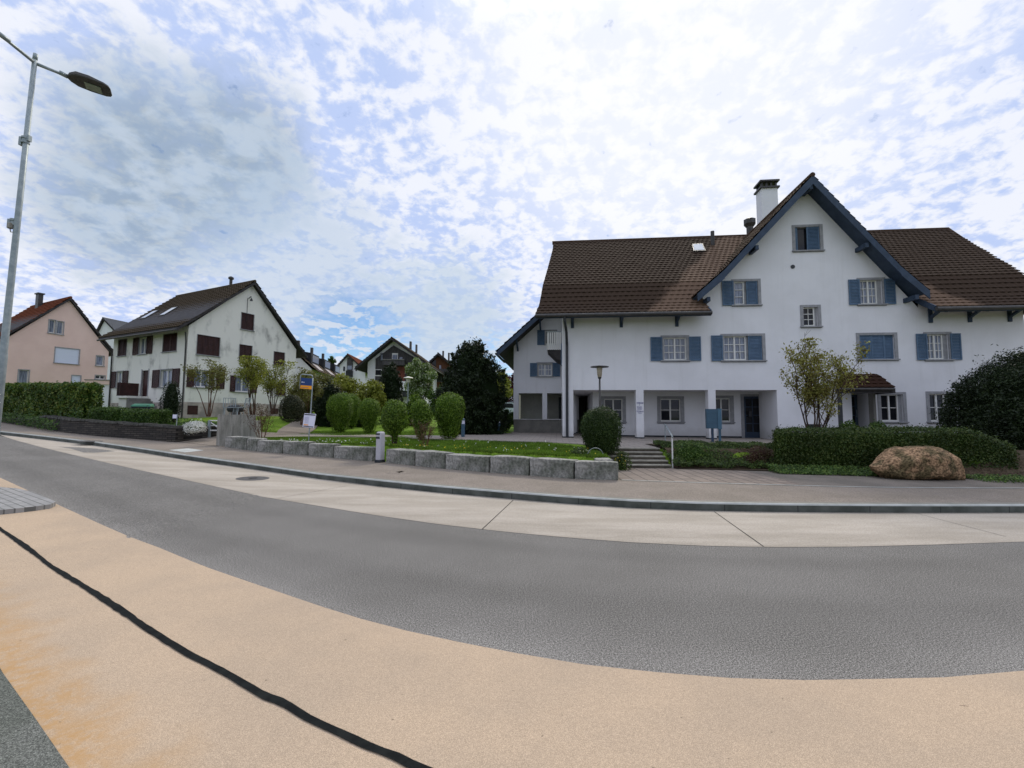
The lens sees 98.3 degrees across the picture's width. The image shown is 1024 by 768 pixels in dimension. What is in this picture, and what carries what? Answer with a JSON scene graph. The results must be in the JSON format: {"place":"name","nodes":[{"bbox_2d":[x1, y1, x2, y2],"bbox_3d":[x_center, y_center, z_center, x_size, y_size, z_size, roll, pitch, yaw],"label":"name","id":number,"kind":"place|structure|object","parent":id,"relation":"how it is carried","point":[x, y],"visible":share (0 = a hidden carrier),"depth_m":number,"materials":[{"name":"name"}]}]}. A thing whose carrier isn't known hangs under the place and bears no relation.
{"place":"outdoors","nodes":[
{"label":"outdoors","id":0,"kind":"place"},
{"bbox_2d":[0,669,68,767],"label":"pavement","id":1,"kind":"structure","parent":0,"point":[25,741],"depth_m":2.24,"materials":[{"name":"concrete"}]},
{"bbox_2d":[182,432,292,445],"bbox_3d":[-12.615,2.444,20.172,2.400,0.346,6.000,0,-4,0],"label":"garden entrance","id":2,"kind":"object","parent":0,"point":[209,441],"visible":0.35,"depth_m":18.86,"materials":[{"name":"concrete"}]},
{"bbox_2d":[182,419,206,434],"bbox_3d":[-13.279,1.784,18.560,1.061,0.718,0.756,0,-4,0],"label":"flower cushion","id":3,"kind":"object","parent":2,"relation":"on","point":[194,427],"visible":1,"depth_m":18.38,"materials":[{"name":"white plant"}]},
{"bbox_2d":[262,418,317,436],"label":"garden path","id":4,"kind":"structure","parent":0,"point":[295,427],"depth_m":24.46,"materials":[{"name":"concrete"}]},
{"bbox_2d":[267,433,403,437],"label":"path","id":5,"kind":"structure","parent":0,"point":[324,435],"depth_m":21.11,"materials":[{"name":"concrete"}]},
{"bbox_2d":[260,430,609,456],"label":"grass","id":6,"kind":"structure","parent":0,"point":[547,448],"depth_m":15.39,"materials":[{"name":"plant"}]},
{"bbox_2d":[0,478,1023,767],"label":"concrete lane","id":7,"kind":"structure","parent":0,"point":[94,680],"depth_m":2.60,"materials":[{"name":"concrete"}]},
{"bbox_2d":[0,527,432,767],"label":"bitumen joint","id":8,"kind":"object","parent":7,"relation":"on","point":[402,759],"visible":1,"depth_m":2.72,"materials":[{"name":"asphalt"}]},
{"bbox_2d":[0,436,1023,679],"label":"road","id":9,"kind":"structure","parent":0,"point":[868,612],"depth_m":4.37,"materials":[{"name":"asphalt"}]},
{"bbox_2d":[0,487,55,514],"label":"traffic island","id":10,"kind":"structure","parent":9,"relation":"on","point":[14,500],"depth_m":7.28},
{"bbox_2d":[0,422,1023,501],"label":"pavement","id":11,"kind":"structure","parent":0,"point":[690,490],"depth_m":9.71,"materials":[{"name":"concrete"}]},
{"bbox_2d":[0,32,111,429],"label":"street lamp","id":12,"kind":"object","parent":11,"relation":"on","point":[86,82],"visible":1,"depth_m":8.14,"materials":[{"name":"metal"}]},
{"bbox_2d":[225,436,375,460],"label":"granite wall","id":13,"kind":"structure","parent":11,"relation":"on","point":[328,450],"depth_m":15.46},
{"bbox_2d":[375,432,384,462],"bbox_3d":[-4.213,2.016,14.154,0.208,0.973,0.270,-1,-4,18],"label":"bollard","id":14,"kind":"object","parent":11,"relation":"on","point":[380,443],"visible":1,"depth_m":14.05,"materials":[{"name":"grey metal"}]},
{"bbox_2d":[637,480,939,487],"bbox_3d":[16.848,2.314,9.857,28.505,0.001,0.864,0,-4,1],"label":"edging strip","id":15,"kind":"object","parent":11,"relation":"on","point":[806,485],"visible":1,"depth_m":9.79,"materials":[{"name":"stone"}]},
{"bbox_2d":[0,0,1023,399],"label":"sky","id":16,"kind":"structure","parent":0,"point":[405,171],"materials":[{"name":"blue"}]},
{"bbox_2d":[1,435,1023,546],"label":"bus bay","id":17,"kind":"object","parent":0,"point":[764,529],"visible":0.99,"depth_m":7.26,"materials":[{"name":"concrete"}]},
{"bbox_2d":[63,447,111,452],"bbox_3d":[-14.882,2.270,15.311,2.711,0.120,0.838,-1,-4,23],"label":"road patch","id":18,"kind":"object","parent":17,"relation":"on","point":[88,450],"visible":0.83,"depth_m":15.24,"materials":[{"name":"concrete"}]},
{"bbox_2d":[177,412,977,466],"bbox_3d":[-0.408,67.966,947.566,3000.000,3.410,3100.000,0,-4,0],"label":"ground","id":19,"kind":"structure","parent":0,"point":[278,422],"depth_m":23.25,"materials":[{"name":"green plant"}]},
{"bbox_2d":[1,410,84,430],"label":"bank plants","id":20,"kind":"object","parent":19,"relation":"on","point":[7,418],"visible":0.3,"depth_m":22.18,"materials":[{"name":"green plant"}]},
{"bbox_2d":[2,380,104,418],"bbox_3d":[-29.484,1.033,26.877,19.745,2.948,2.190,-2,-5,31],"label":"hedge","id":21,"kind":"object","parent":19,"relation":"on","point":[39,398],"visible":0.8,"depth_m":23.03,"materials":[{"name":"green plant"}]},
{"bbox_2d":[0,292,112,383],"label":"pink house","id":22,"kind":"structure","parent":19,"relation":"on","point":[53,341],"depth_m":37.05,"materials":[{"name":"paint"}]},
{"bbox_2d":[17,369,29,382],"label":"window","id":23,"kind":"structure","parent":22,"relation":"in","point":[22,376],"depth_m":35.10,"materials":[{"name":"grey glass"}]},
{"bbox_2d":[84,379,108,406],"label":"garage","id":24,"kind":"structure","parent":19,"relation":"on","point":[105,383],"depth_m":35.24,"materials":[{"name":"white paint"}]},
{"bbox_2d":[86,405,130,420],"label":"hedge","id":25,"kind":"object","parent":19,"relation":"on","point":[112,413],"visible":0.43,"depth_m":20.90,"materials":[{"name":"green plant"}]},
{"bbox_2d":[1,415,216,441],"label":"dry stone wall","id":26,"kind":"structure","parent":19,"relation":"on","point":[142,431],"depth_m":19.00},
{"bbox_2d":[97,317,127,379],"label":"grey roofed house","id":27,"kind":"structure","parent":19,"relation":"on","point":[106,325],"depth_m":62.76,"materials":[{"name":"white paint"}]},
{"bbox_2d":[73,409,216,425],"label":"garden plants","id":28,"kind":"object","parent":19,"relation":"on","point":[184,422],"visible":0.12,"depth_m":22.47,"materials":[{"name":"green plant"}]},
{"bbox_2d":[117,405,173,424],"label":"hedge","id":29,"kind":"object","parent":19,"relation":"on","point":[150,415],"visible":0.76,"depth_m":19.57,"materials":[{"name":"green plant"}]},
{"bbox_2d":[158,381,182,423],"bbox_3d":[-16.547,0.907,21.460,0.965,2.195,0.992,0,-4,0],"label":"conifer","id":30,"kind":"object","parent":19,"relation":"on","point":[171,399],"visible":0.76,"depth_m":21.34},
{"bbox_2d":[97,276,307,417],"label":"stained house","id":31,"kind":"structure","parent":19,"relation":"on","point":[155,348],"depth_m":29.62,"materials":[{"name":"paint"}]},
{"bbox_2d":[110,370,127,387],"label":"window","id":32,"kind":"structure","parent":31,"relation":"in","point":[123,375],"depth_m":30.68,"materials":[{"name":"brown wood"}]},
{"bbox_2d":[116,338,127,356],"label":"window","id":33,"kind":"structure","parent":31,"relation":"in","point":[122,346],"depth_m":30.69,"materials":[{"name":"brown wood"}]},
{"bbox_2d":[132,336,152,354],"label":"window","id":34,"kind":"structure","parent":31,"relation":"in","point":[144,350],"depth_m":29.65,"materials":[{"name":"brown wood"}]},
{"bbox_2d":[140,369,149,395],"bbox_3d":[-24.119,-0.086,29.139,0.953,1.804,0.150,-2,-5,26],"label":"door","id":35,"kind":"structure","parent":31,"relation":"in","point":[145,379],"depth_m":29.21,"materials":[{"name":"brown paint"}]},
{"bbox_2d":[151,368,179,387],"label":"window","id":36,"kind":"structure","parent":31,"relation":"in","point":[168,375],"depth_m":28.28,"materials":[{"name":"brown wood"}]},
{"bbox_2d":[160,332,177,352],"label":"window","id":37,"kind":"structure","parent":31,"relation":"in","point":[170,340],"depth_m":28.14,"materials":[{"name":"brown wood"}]},
{"bbox_2d":[186,369,224,388],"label":"window","id":38,"kind":"structure","parent":31,"relation":"in","point":[198,384],"depth_m":27.91,"materials":[{"name":"brown wood"}]},
{"bbox_2d":[195,334,220,356],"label":"window","id":39,"kind":"structure","parent":31,"relation":"in","point":[206,345],"depth_m":28.31,"materials":[{"name":"brown wood"}]},
{"bbox_2d":[230,375,256,392],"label":"window","id":40,"kind":"structure","parent":31,"relation":"in","point":[238,387],"depth_m":30.08,"materials":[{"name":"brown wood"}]},
{"bbox_2d":[238,344,252,361],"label":"window","id":41,"kind":"structure","parent":31,"relation":"in","point":[243,349],"depth_m":30.52,"materials":[{"name":"brown wood"}]},
{"bbox_2d":[240,312,254,331],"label":"window","id":42,"kind":"structure","parent":31,"relation":"in","point":[247,325],"depth_m":30.70,"materials":[{"name":"brown wood"}]},
{"bbox_2d":[273,351,284,366],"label":"window","id":43,"kind":"structure","parent":31,"relation":"in","point":[277,355],"depth_m":32.78,"materials":[{"name":"brown wood"}]},
{"bbox_2d":[180,356,231,416],"bbox_3d":[-15.687,0.072,22.424,2.355,3.165,2.178,-2,-5,33],"label":"shrub","id":44,"kind":"object","parent":19,"relation":"on","point":[217,375],"visible":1,"depth_m":22.44,"materials":[{"name":"green plant"}]},
{"bbox_2d":[216,415,260,445],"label":"concrete wall","id":45,"kind":"structure","parent":19,"relation":"on","point":[231,425],"depth_m":17.71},
{"bbox_2d":[232,350,269,414],"bbox_3d":[-12.618,-0.145,21.408,1.839,3.473,1.819,0,-4,0],"label":"shrub","id":46,"kind":"object","parent":19,"relation":"on","point":[249,372],"visible":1,"depth_m":21.31,"materials":[{"name":"green plant"}]},
{"bbox_2d":[240,403,277,437],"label":"shrub","id":47,"kind":"object","parent":19,"relation":"on","point":[260,419],"visible":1,"depth_m":17.31,"materials":[{"name":"green plant"}]},
{"bbox_2d":[259,356,297,413],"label":"shrub","id":48,"kind":"object","parent":19,"relation":"on","point":[274,382],"visible":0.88,"depth_m":23.10,"materials":[{"name":"green plant"}]},
{"bbox_2d":[277,394,305,422],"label":"shrub","id":49,"kind":"object","parent":19,"relation":"on","point":[292,407],"visible":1,"depth_m":22.15,"materials":[{"name":"green plant"}]},
{"bbox_2d":[285,367,327,424],"bbox_3d":[-12.608,0.723,26.770,2.252,3.694,2.996,4,-6,-44],"label":"shrub","id":50,"kind":"object","parent":19,"relation":"on","point":[303,392],"visible":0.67,"depth_m":26.74,"materials":[{"name":"green plant"}]},
{"bbox_2d":[299,374,315,440],"bbox_3d":[-7.345,1.120,15.842,0.662,2.987,0.080,0,-4,0],"label":"bus stop sign","id":51,"kind":"object","parent":19,"relation":"on","point":[309,420],"visible":0.95,"depth_m":15.87,"materials":[{"name":"metal"}]},
{"bbox_2d":[283,369,343,417],"bbox_3d":[-13.448,1.103,29.977,3.684,4.284,3.599,2,-5,-27],"label":"shrub","id":52,"kind":"object","parent":19,"relation":"on","point":[322,384],"visible":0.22,"depth_m":29.65,"materials":[{"name":"green plant"}]},
{"bbox_2d":[295,340,344,390],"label":"terraced house","id":53,"kind":"structure","parent":19,"relation":"on","point":[316,363],"depth_m":43.87,"materials":[{"name":"white paint"}]},
{"bbox_2d":[312,380,341,426],"bbox_3d":[-11.710,1.746,28.435,2.080,3.983,2.119,0,-4,0],"label":"conifer","id":54,"kind":"object","parent":19,"relation":"on","point":[320,408],"visible":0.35,"depth_m":27.83,"materials":[{"name":"green plant"}]},
{"bbox_2d":[326,392,353,431],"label":"topiary bush","id":55,"kind":"object","parent":19,"relation":"on","point":[339,411],"visible":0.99,"depth_m":23.94,"materials":[{"name":"green plant"}]},
{"bbox_2d":[322,372,364,398],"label":"shrub","id":56,"kind":"object","parent":19,"relation":"on","point":[348,384],"visible":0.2,"depth_m":31.43,"materials":[{"name":"green plant"}]},
{"bbox_2d":[337,353,367,391],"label":"red roofed house","id":57,"kind":"structure","parent":19,"relation":"on","point":[347,363],"depth_m":72.33,"materials":[{"name":"white paint"}]},
{"bbox_2d":[347,393,360,428],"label":"topiary bush","id":58,"kind":"object","parent":19,"relation":"on","point":[356,405],"visible":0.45,"depth_m":26.93,"materials":[{"name":"green plant"}]},
{"bbox_2d":[357,398,380,432],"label":"topiary bush","id":59,"kind":"object","parent":19,"relation":"on","point":[369,413],"visible":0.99,"depth_m":23.63,"materials":[{"name":"green plant"}]},
{"bbox_2d":[356,379,386,414],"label":"shrub","id":60,"kind":"object","parent":19,"relation":"on","point":[374,390],"visible":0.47,"depth_m":30.73,"materials":[{"name":"green plant"}]},
{"bbox_2d":[378,361,403,422],"bbox_3d":[-9.047,0.704,33.012,2.233,4.888,2.122,0,-4,0],"label":"thuja","id":61,"kind":"object","parent":19,"relation":"on","point":[391,380],"visible":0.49,"depth_m":32.63,"materials":[{"name":"green plant"}]},
{"bbox_2d":[379,399,409,444],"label":"topiary bush","id":62,"kind":"object","parent":19,"relation":"on","point":[395,420],"visible":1,"depth_m":15.31,"materials":[{"name":"green plant"}]},
{"bbox_2d":[354,337,444,405],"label":"gabled house","id":63,"kind":"structure","parent":19,"relation":"on","point":[389,350],"depth_m":50.21,"materials":[{"name":"white paint"}]},
{"bbox_2d":[399,392,421,425],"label":"shrub","id":64,"kind":"object","parent":19,"relation":"on","point":[411,401],"visible":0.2,"depth_m":29.65,"materials":[{"name":"green plant"}]},
{"bbox_2d":[404,357,437,399],"bbox_3d":[-7.713,0.662,37.221,2.806,5.713,2.102,2,-4,-20],"label":"tree","id":65,"kind":"object","parent":19,"relation":"on","point":[419,372],"visible":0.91,"depth_m":36.83,"materials":[{"name":"green plant"}]},
{"bbox_2d":[411,398,432,439],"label":"topiary bush","id":66,"kind":"object","parent":19,"relation":"on","point":[420,410],"visible":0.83,"depth_m":18.09,"materials":[{"name":"green plant"}]},
{"bbox_2d":[410,418,438,444],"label":"shrub","id":67,"kind":"object","parent":19,"relation":"on","point":[425,434],"visible":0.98,"depth_m":14.52,"materials":[{"name":"green plant"}]},
{"bbox_2d":[427,383,442,419],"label":"shrub","id":68,"kind":"object","parent":19,"relation":"on","point":[431,399],"visible":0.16,"depth_m":28.20,"materials":[{"name":"green plant"}]},
{"bbox_2d":[429,351,451,388],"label":"brown house","id":69,"kind":"structure","parent":19,"relation":"on","point":[438,360],"depth_m":60.29,"materials":[{"name":"tile"}]},
{"bbox_2d":[435,392,465,439],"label":"topiary bush","id":70,"kind":"object","parent":19,"relation":"on","point":[449,410],"visible":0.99,"depth_m":18.49,"materials":[{"name":"green plant"}]},
{"bbox_2d":[434,336,510,434],"bbox_3d":[-2.221,0.524,24.680,4.411,6.338,4.448,0,-4,0],"label":"yew tree","id":71,"kind":"object","parent":19,"relation":"on","point":[472,377],"visible":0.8,"depth_m":23.56,"materials":[{"name":"green plant"}]},
{"bbox_2d":[386,448,618,479],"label":"granite wall","id":72,"kind":"structure","parent":19,"relation":"on","point":[604,468],"depth_m":11.46,"materials":[{"name":"stone"}]},
{"bbox_2d":[0,431,1023,512],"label":"kerb","id":73,"kind":"structure","parent":19,"relation":"on","point":[879,507],"depth_m":8.12,"materials":[{"name":"stone"}]},
{"bbox_2d":[579,404,623,454],"bbox_3d":[2.743,1.429,13.513,1.407,1.614,1.470,0,-4,0],"label":"topiary bush","id":74,"kind":"object","parent":19,"relation":"on","point":[602,429],"visible":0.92,"depth_m":13.14,"materials":[{"name":"green plant"}]},
{"bbox_2d":[613,450,632,470],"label":"shrub","id":75,"kind":"object","parent":19,"relation":"on","point":[621,466],"visible":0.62,"depth_m":12.46,"materials":[{"name":"green plant"}]},
{"bbox_2d":[605,447,670,467],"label":"stone steps","id":76,"kind":"structure","parent":19,"relation":"on","point":[642,457],"depth_m":13.42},
{"bbox_2d":[651,444,1023,477],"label":"flower bed","id":77,"kind":"object","parent":19,"relation":"on","point":[973,470],"visible":0.16,"depth_m":11.78,"materials":[{"name":"plant"}]},
{"bbox_2d":[673,438,711,466],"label":"shrub","id":78,"kind":"object","parent":77,"relation":"on","point":[691,451],"visible":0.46,"depth_m":13.19,"materials":[{"name":"green plant"}]},
{"bbox_2d":[652,440,777,468],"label":"bed plants","id":79,"kind":"object","parent":77,"relation":"on","point":[713,461],"visible":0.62,"depth_m":13.17,"materials":[{"name":"green plant"}]},
{"bbox_2d":[735,442,772,463],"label":"shrub","id":80,"kind":"object","parent":77,"relation":"on","point":[757,455],"visible":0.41,"depth_m":12.92,"materials":[{"name":"red plant"}]},
{"bbox_2d":[779,330,871,432],"bbox_3d":[10.411,0.212,14.758,2.513,4.093,2.655,-3,-5,38],"label":"tree","id":81,"kind":"object","parent":77,"relation":"on","point":[817,392],"visible":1,"depth_m":14.51,"materials":[{"name":"green plant"}]},
{"bbox_2d":[766,463,969,477],"bbox_3d":[9.234,2.278,11.661,4.499,0.258,0.676,0,-4,10],"label":"ground cover","id":82,"kind":"object","parent":77,"relation":"on","point":[821,470],"visible":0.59,"depth_m":11.76,"materials":[{"name":"green plant"}]},
{"bbox_2d":[769,422,1021,472],"bbox_3d":[10.686,1.827,12.685,6.484,1.462,2.136,-1,-4,12],"label":"hedge","id":83,"kind":"object","parent":77,"relation":"on","point":[857,446],"visible":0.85,"depth_m":12.10,"materials":[{"name":"green plant"}]},
{"bbox_2d":[869,446,965,479],"bbox_3d":[10.135,2.019,11.138,2.241,0.913,1.164,0,-4,0],"label":"boulder","id":84,"kind":"object","parent":77,"relation":"on","point":[917,462],"visible":0.91,"depth_m":10.74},
{"bbox_2d":[927,344,1023,449],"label":"bush","id":85,"kind":"object","parent":19,"relation":"on","point":[991,403],"visible":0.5,"depth_m":14.95,"materials":[{"name":"green plant"}]},
{"bbox_2d":[405,432,773,447],"bbox_3d":[9.965,2.414,18.153,31.063,0.120,13.474,-1,-4,22],"label":"court","id":86,"kind":"object","parent":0,"point":[634,442],"visible":0.25,"depth_m":19.34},
{"bbox_2d":[591,365,608,406],"bbox_3d":[3.493,0.763,17.592,0.720,3.015,0.720,0,-4,0],"label":"garden lamp","id":87,"kind":"object","parent":86,"relation":"on","point":[599,370],"visible":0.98,"depth_m":17.59,"materials":[{"name":"metal"}]},
{"bbox_2d":[705,409,721,441],"bbox_3d":[8.089,1.653,17.754,0.550,1.317,0.380,-1,-4,16],"label":"mailbox unit","id":88,"kind":"object","parent":86,"relation":"on","point":[713,419],"visible":0.95,"depth_m":17.61,"materials":[{"name":"blue metal"}]},
{"bbox_2d":[495,172,1023,438],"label":"white house","id":89,"kind":"structure","parent":86,"relation":"on","point":[678,336],"depth_m":19.98,"materials":[{"name":"paint"}]},
{"bbox_2d":[530,362,559,376],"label":"window","id":90,"kind":"structure","parent":89,"relation":"in","point":[542,370],"depth_m":26.34,"materials":[{"name":"blue wood"}]},
{"bbox_2d":[537,330,556,344],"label":"window","id":91,"kind":"structure","parent":89,"relation":"in","point":[540,341],"depth_m":26.43,"materials":[{"name":"blue wood"}]},
{"bbox_2d":[559,397,584,431],"bbox_3d":[3.834,1.960,28.371,1.680,2.214,0.100,0,-4,6],"label":"passage door","id":92,"kind":"structure","parent":89,"relation":"in","point":[581,399],"depth_m":28.30,"materials":[{"name":"metal"}]},
{"bbox_2d":[601,396,626,423],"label":"window","id":93,"kind":"structure","parent":89,"relation":"in","point":[615,402],"depth_m":22.06,"materials":[{"name":"grey stone"}]},
{"bbox_2d":[657,396,685,423],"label":"window","id":94,"kind":"structure","parent":89,"relation":"in","point":[668,407],"depth_m":21.78,"materials":[{"name":"grey stone"}]},
{"bbox_2d":[650,335,700,361],"bbox_3d":[7.437,-1.602,20.167,2.213,1.239,0.235,0,-4,6],"label":"window","id":95,"kind":"structure","parent":89,"relation":"in","point":[672,348],"depth_m":20.18,"materials":[{"name":"blue wood"}]},
{"bbox_2d":[716,396,735,423],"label":"window","id":96,"kind":"structure","parent":89,"relation":"in","point":[723,403],"depth_m":21.53,"materials":[{"name":"glass"}]},
{"bbox_2d":[711,333,766,361],"bbox_3d":[10.164,-1.612,19.883,2.353,1.294,0.235,0,-4,6],"label":"window","id":97,"kind":"structure","parent":89,"relation":"in","point":[750,347],"depth_m":19.89,"materials":[{"name":"blue wood"}]},
{"bbox_2d":[722,279,762,306],"bbox_3d":[10.386,-4.116,20.039,1.714,1.269,0.235,0,-4,6],"label":"window","id":98,"kind":"structure","parent":89,"relation":"in","point":[744,294],"depth_m":20.01,"materials":[{"name":"blue wood"}]},
{"bbox_2d":[744,396,759,437],"bbox_3d":[11.616,1.595,21.365,0.840,1.993,0.050,0,-4,6],"label":"door","id":99,"kind":"structure","parent":89,"relation":"in","point":[751,403],"depth_m":21.36,"materials":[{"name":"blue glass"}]},
{"bbox_2d":[792,224,824,252],"bbox_3d":[13.281,-6.537,19.913,1.359,1.272,0.235,0,-4,6],"label":"window","id":100,"kind":"structure","parent":89,"relation":"in","point":[806,239],"depth_m":19.90,"materials":[{"name":"wood"}]},
{"bbox_2d":[800,305,822,327],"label":"window","id":101,"kind":"structure","parent":89,"relation":"in","point":[808,316],"depth_m":19.67,"materials":[{"name":"grey stone"}]},
{"bbox_2d":[851,395,857,424],"bbox_3d":[15.209,1.494,19.916,0.687,2.030,0.113,0,-4,6],"label":"door","id":102,"kind":"structure","parent":89,"relation":"in","point":[854,397],"depth_m":19.93,"materials":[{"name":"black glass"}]},
{"bbox_2d":[848,277,895,305],"bbox_3d":[15.792,-4.045,19.469,1.889,1.268,0.235,0,-4,6],"label":"window","id":103,"kind":"structure","parent":89,"relation":"in","point":[868,292],"depth_m":19.46,"materials":[{"name":"wood"}]},
{"bbox_2d":[856,332,900,360],"bbox_3d":[15.879,-1.614,19.281,1.719,1.248,0.235,0,-4,6],"label":"window","id":104,"kind":"structure","parent":89,"relation":"in","point":[881,344],"depth_m":19.27,"materials":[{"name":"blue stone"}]},
{"bbox_2d":[877,392,909,423],"bbox_3d":[16.341,1.027,19.045,1.197,1.362,0.235,0,-4,6],"label":"window","id":105,"kind":"structure","parent":89,"relation":"in","point":[889,406],"depth_m":19.08,"materials":[{"name":"grey stone"}]},
{"bbox_2d":[916,332,962,361],"bbox_3d":[18.293,-1.600,19.027,1.746,1.276,0.235,0,-4,6],"label":"window","id":106,"kind":"structure","parent":89,"relation":"in","point":[931,347],"depth_m":19.02,"materials":[{"name":"blue wood"}]},
{"bbox_2d":[925,391,953,423],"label":"window","id":107,"kind":"structure","parent":89,"relation":"in","point":[930,402],"depth_m":18.90,"materials":[{"name":"glass"}]},
{"bbox_2d":[618,467,804,484],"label":"driveway paving","id":108,"kind":"structure","parent":0,"point":[700,475],"depth_m":11.22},
{"bbox_2d":[745,470,1023,487],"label":"forecourt","id":109,"kind":"structure","parent":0,"point":[840,480],"depth_m":10.44,"materials":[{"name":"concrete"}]},
{"bbox_2d":[965,473,1023,482],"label":"ground cover","id":110,"kind":"object","parent":109,"relation":"on","point":[1004,478],"visible":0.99,"depth_m":10.68,"materials":[{"name":"green plant"}]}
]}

